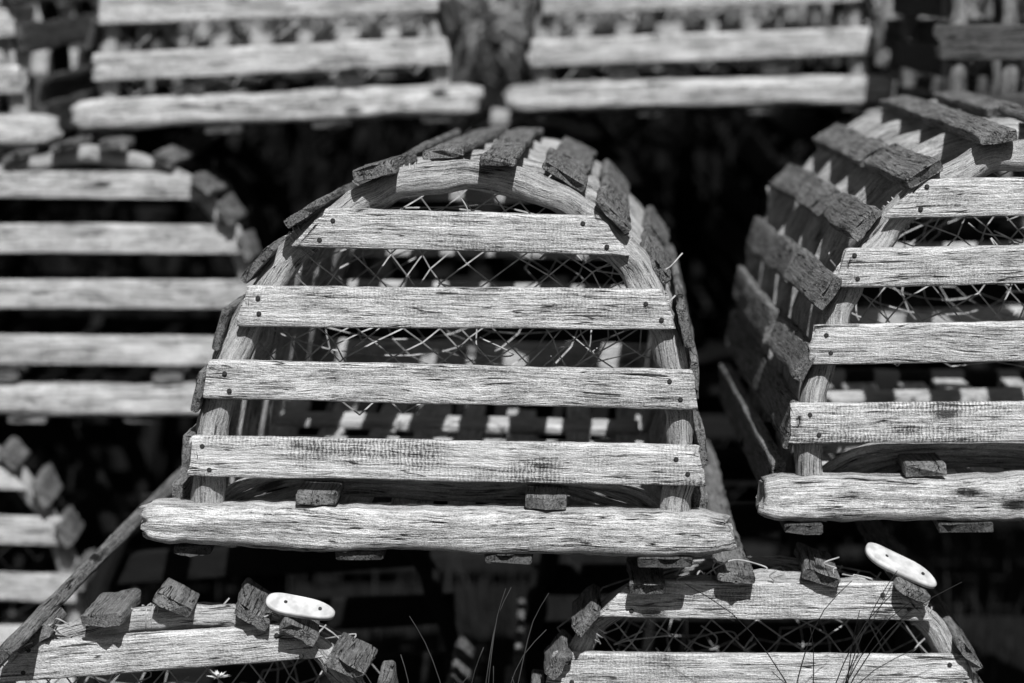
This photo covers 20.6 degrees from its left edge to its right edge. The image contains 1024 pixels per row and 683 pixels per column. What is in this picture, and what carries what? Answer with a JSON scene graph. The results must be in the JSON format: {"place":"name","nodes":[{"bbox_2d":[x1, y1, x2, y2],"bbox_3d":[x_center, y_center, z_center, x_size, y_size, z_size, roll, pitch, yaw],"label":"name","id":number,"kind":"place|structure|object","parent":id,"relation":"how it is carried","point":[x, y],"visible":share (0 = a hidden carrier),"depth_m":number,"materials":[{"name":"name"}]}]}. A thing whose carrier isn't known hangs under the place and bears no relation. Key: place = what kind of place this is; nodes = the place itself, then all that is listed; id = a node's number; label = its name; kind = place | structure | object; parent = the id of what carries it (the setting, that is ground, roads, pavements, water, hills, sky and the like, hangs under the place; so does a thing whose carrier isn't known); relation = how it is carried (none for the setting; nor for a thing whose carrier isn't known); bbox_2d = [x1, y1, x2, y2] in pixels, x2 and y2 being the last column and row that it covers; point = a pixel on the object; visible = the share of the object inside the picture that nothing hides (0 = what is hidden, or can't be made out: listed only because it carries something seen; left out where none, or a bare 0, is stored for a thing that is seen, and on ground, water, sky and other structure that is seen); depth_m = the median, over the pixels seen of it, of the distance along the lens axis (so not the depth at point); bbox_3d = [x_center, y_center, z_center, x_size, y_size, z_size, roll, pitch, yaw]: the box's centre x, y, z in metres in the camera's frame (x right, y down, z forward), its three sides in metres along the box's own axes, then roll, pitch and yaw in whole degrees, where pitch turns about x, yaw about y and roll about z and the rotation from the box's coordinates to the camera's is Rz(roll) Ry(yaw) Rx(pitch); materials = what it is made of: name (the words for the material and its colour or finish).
{"place":"outdoors","nodes":[
{"label":"outdoors","id":0,"kind":"place"},
{"bbox_2d":[0,0,1023,481],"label":"dry grass","id":1,"kind":"structure","parent":0,"point":[686,154],"depth_m":5.94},
{"bbox_2d":[0,0,1023,682],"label":"ground","id":2,"kind":"structure","parent":0,"point":[564,606],"depth_m":4.94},
{"bbox_2d":[0,372,164,682],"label":"lobster trap","id":3,"kind":"object","parent":2,"relation":"on","point":[44,522],"visible":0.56,"depth_m":4.49,"materials":[{"name":"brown wood"}]},
{"bbox_2d":[0,124,323,423],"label":"lobster trap","id":4,"kind":"object","parent":3,"relation":"on","point":[75,358],"visible":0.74,"depth_m":4.15,"materials":[{"name":"grey wood"}]},
{"bbox_2d":[0,0,98,152],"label":"lobster trap","id":5,"kind":"object","parent":4,"relation":"on","point":[31,36],"visible":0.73,"depth_m":4.35,"materials":[{"name":"grey wood"}]},
{"bbox_2d":[69,0,483,138],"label":"lobster trap","id":6,"kind":"object","parent":4,"relation":"on","point":[131,93],"visible":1,"depth_m":4.25,"materials":[{"name":"grey wood"}]},
{"bbox_2d":[209,671,228,682],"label":"flower","id":7,"kind":"object","parent":2,"relation":"on","point":[217,674],"visible":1,"depth_m":2.85,"materials":[{"name":"white plant"}]},
{"bbox_2d":[0,469,481,682],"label":"lobster trap","id":8,"kind":"object","parent":2,"relation":"on","point":[179,633],"visible":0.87,"depth_m":3.02,"materials":[{"name":"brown wood"}]},
{"bbox_2d":[216,327,539,582],"bbox_3d":[-0.251,0.155,5.400,0.634,0.441,0.910,0,8,0],"label":"lobster trap","id":9,"kind":"object","parent":2,"relation":"on","point":[437,557],"depth_m":5.00,"materials":[{"name":"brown wood"}]},
{"bbox_2d":[344,84,704,343],"bbox_3d":[0.022,-0.252,5.325,0.635,0.440,0.906,0,8,0],"label":"lobster trap","id":10,"kind":"object","parent":9,"relation":"on","point":[600,135],"visible":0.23,"depth_m":4.92,"materials":[{"name":"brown wood"}]},
{"bbox_2d":[503,0,896,119],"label":"lobster trap","id":11,"kind":"object","parent":10,"relation":"on","point":[843,71],"visible":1,"depth_m":4.47,"materials":[{"name":"grey wood"}]},
{"bbox_2d":[353,656,468,682],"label":"grass tuft","id":12,"kind":"object","parent":2,"relation":"on","point":[404,667],"visible":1,"depth_m":2.93,"materials":[{"name":"grey plant"}]},
{"bbox_2d":[409,587,548,682],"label":"grass tuft","id":13,"kind":"object","parent":2,"relation":"on","point":[523,656],"visible":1,"depth_m":3.00,"materials":[{"name":"grey plant"}]},
{"bbox_2d":[561,281,912,563],"bbox_3d":[0.402,0.151,5.428,0.635,0.442,0.908,0,8,0],"label":"lobster trap","id":14,"kind":"object","parent":2,"relation":"on","point":[718,429],"visible":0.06,"depth_m":5.03,"materials":[{"name":"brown wood"}]},
{"bbox_2d":[701,105,1023,341],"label":"lobster trap","id":15,"kind":"object","parent":14,"relation":"on","point":[763,162],"visible":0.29,"depth_m":5.20,"materials":[{"name":"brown wood"}]},
{"bbox_2d":[505,440,982,682],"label":"lobster trap","id":16,"kind":"object","parent":2,"relation":"on","point":[595,639],"visible":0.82,"depth_m":3.06,"materials":[{"name":"grey wood"}]},
{"bbox_2d":[140,127,736,567],"bbox_3d":[-0.069,-0.037,3.392,0.639,0.439,0.892,1,8,1],"label":"lobster trap","id":17,"kind":"object","parent":16,"relation":"on","point":[276,373],"visible":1,"depth_m":2.98,"materials":[{"name":"grey wood"}]},
{"bbox_2d":[719,90,1023,534],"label":"lobster trap","id":18,"kind":"object","parent":16,"relation":"on","point":[798,407],"visible":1,"depth_m":3.05,"materials":[{"name":"grey wood"}]},
{"bbox_2d":[685,571,961,682],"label":"grass tuft","id":19,"kind":"object","parent":2,"relation":"on","point":[848,676],"visible":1,"depth_m":2.94,"materials":[{"name":"black plant"}]},
{"bbox_2d":[883,0,1023,107],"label":"lobster trap","id":20,"kind":"object","parent":2,"relation":"on","point":[944,51],"visible":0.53,"depth_m":3.96,"materials":[{"name":"grey wood"}]},
{"bbox_2d":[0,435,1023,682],"bbox_3d":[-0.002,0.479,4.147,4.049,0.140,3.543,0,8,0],"label":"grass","id":21,"kind":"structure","parent":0,"point":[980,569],"depth_m":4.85,"materials":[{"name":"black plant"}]}
]}

